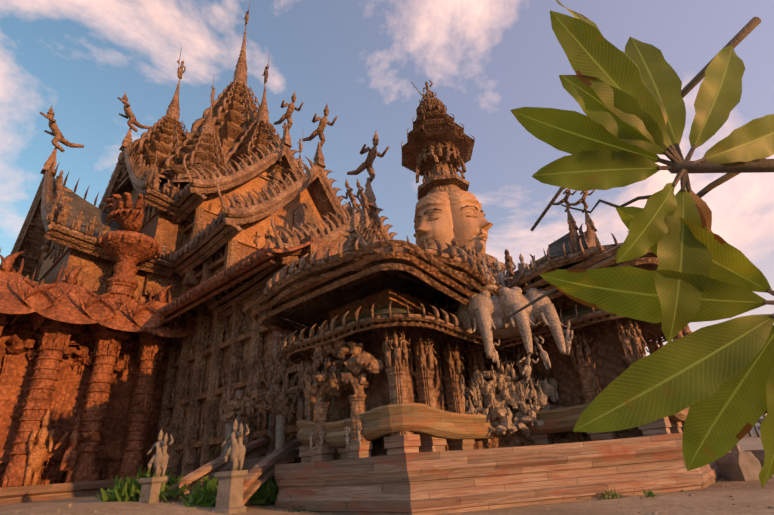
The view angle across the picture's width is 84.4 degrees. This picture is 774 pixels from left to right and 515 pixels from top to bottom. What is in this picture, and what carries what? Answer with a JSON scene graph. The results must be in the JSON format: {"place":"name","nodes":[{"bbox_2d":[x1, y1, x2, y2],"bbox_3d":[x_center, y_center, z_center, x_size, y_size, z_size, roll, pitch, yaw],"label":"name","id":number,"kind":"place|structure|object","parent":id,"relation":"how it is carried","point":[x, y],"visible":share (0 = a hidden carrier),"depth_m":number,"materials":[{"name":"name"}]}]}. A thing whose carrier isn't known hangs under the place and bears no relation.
{"place":"outdoors","nodes":[
{"label":"outdoors","id":0,"kind":"place"},
{"bbox_2d":[0,433,773,514],"bbox_3d":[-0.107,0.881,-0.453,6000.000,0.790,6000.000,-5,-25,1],"label":"ground","id":1,"kind":"structure","parent":0,"point":[713,499],"depth_m":11.01,"materials":[{"name":"brown soil"}]},
{"bbox_2d":[0,478,136,504],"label":"low step","id":2,"kind":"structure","parent":1,"relation":"on","point":[11,495],"depth_m":21.00,"materials":[{"name":"brown wood"}]},
{"bbox_2d":[23,169,347,485],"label":"orange temple","id":3,"kind":"structure","parent":1,"relation":"on","point":[282,216],"depth_m":30.91,"materials":[{"name":"orange wood"}]},
{"bbox_2d":[33,144,651,459],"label":"temple building","id":4,"kind":"structure","parent":1,"relation":"on","point":[162,227],"depth_m":25.18,"materials":[{"name":"brown wood"}]},
{"bbox_2d":[288,304,600,344],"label":"roof trim","id":5,"kind":"structure","parent":4,"relation":"on","point":[582,309],"depth_m":15.21,"materials":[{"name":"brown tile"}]},
{"bbox_2d":[414,190,492,254],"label":"carved faces","id":6,"kind":"object","parent":4,"relation":"attached to","point":[469,231],"visible":0.65,"depth_m":22.30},
{"bbox_2d":[413,205,486,244],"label":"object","id":7,"kind":"object","parent":6,"relation":"attached to","point":[438,218],"visible":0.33,"depth_m":22.44,"materials":[{"name":"brown wood"}]},
{"bbox_2d":[0,3,691,513],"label":"temple","id":8,"kind":"structure","parent":1,"relation":"on","point":[236,119],"depth_m":24.25,"materials":[{"name":"brown wood"}]},
{"bbox_2d":[24,118,621,306],"bbox_3d":[-12.511,1.497,39.225,50.624,21.500,47.169,-5,-25,1],"label":"temple tile","id":9,"kind":"object","parent":8,"relation":"attached to","point":[78,204],"depth_m":31.28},
{"bbox_2d":[416,111,460,177],"bbox_3d":[3.037,-7.266,26.772,2.708,4.200,2.708,-5,-25,1],"label":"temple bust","id":10,"kind":"object","parent":8,"relation":"attached to","point":[447,146],"visible":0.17,"depth_m":25.18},
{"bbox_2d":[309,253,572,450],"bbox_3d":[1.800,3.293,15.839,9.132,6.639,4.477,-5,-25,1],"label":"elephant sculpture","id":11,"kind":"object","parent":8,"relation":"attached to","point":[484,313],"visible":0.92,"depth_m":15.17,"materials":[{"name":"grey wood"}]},
{"bbox_2d":[325,314,645,459],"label":"temple wall","id":12,"kind":"structure","parent":8,"relation":"attached to","point":[605,345],"depth_m":15.47,"materials":[{"name":"brown wood"}]},
{"bbox_2d":[95,467,659,512],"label":"stair bushes","id":13,"kind":"object","parent":1,"relation":"on","point":[129,490],"visible":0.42,"depth_m":14.60,"materials":[{"name":"green plant"}]},
{"bbox_2d":[11,485,773,514],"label":"ground stones","id":14,"kind":"object","parent":1,"relation":"on","point":[770,506],"visible":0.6,"depth_m":11.33,"materials":[{"name":"stone"}]},
{"bbox_2d":[163,416,740,514],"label":"wooden platform","id":15,"kind":"structure","parent":1,"relation":"on","point":[429,476],"depth_m":11.76,"materials":[{"name":"brown wood"}]},
{"bbox_2d":[718,449,773,480],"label":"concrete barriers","id":16,"kind":"object","parent":1,"relation":"on","point":[746,465],"visible":0.75,"depth_m":13.30,"materials":[{"name":"grey concrete"}]},
{"bbox_2d":[748,410,766,436],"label":"tree line","id":17,"kind":"object","parent":1,"relation":"on","point":[756,431],"depth_m":112.13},
{"bbox_2d":[0,0,773,355],"label":"sky","id":18,"kind":"structure","parent":0,"point":[484,60],"materials":[{"name":"blue"}]},
{"bbox_2d":[296,403,688,446],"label":"wall","id":19,"kind":"structure","parent":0,"point":[420,418],"depth_m":13.57,"materials":[{"name":"brown wood"}]},
{"bbox_2d":[507,0,773,487],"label":"plumeria","id":20,"kind":"object","parent":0,"point":[717,379],"depth_m":0.82,"materials":[{"name":"green plant"}]},
{"bbox_2d":[687,190,712,232],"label":"dry plumeria leaves","id":21,"kind":"object","parent":20,"relation":"attached to","point":[704,207],"visible":0.12,"depth_m":0.86,"materials":[{"name":"brown plant"}]},
{"bbox_2d":[750,414,766,433],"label":"white city towers","id":22,"kind":"structure","parent":0,"point":[757,424],"depth_m":218.28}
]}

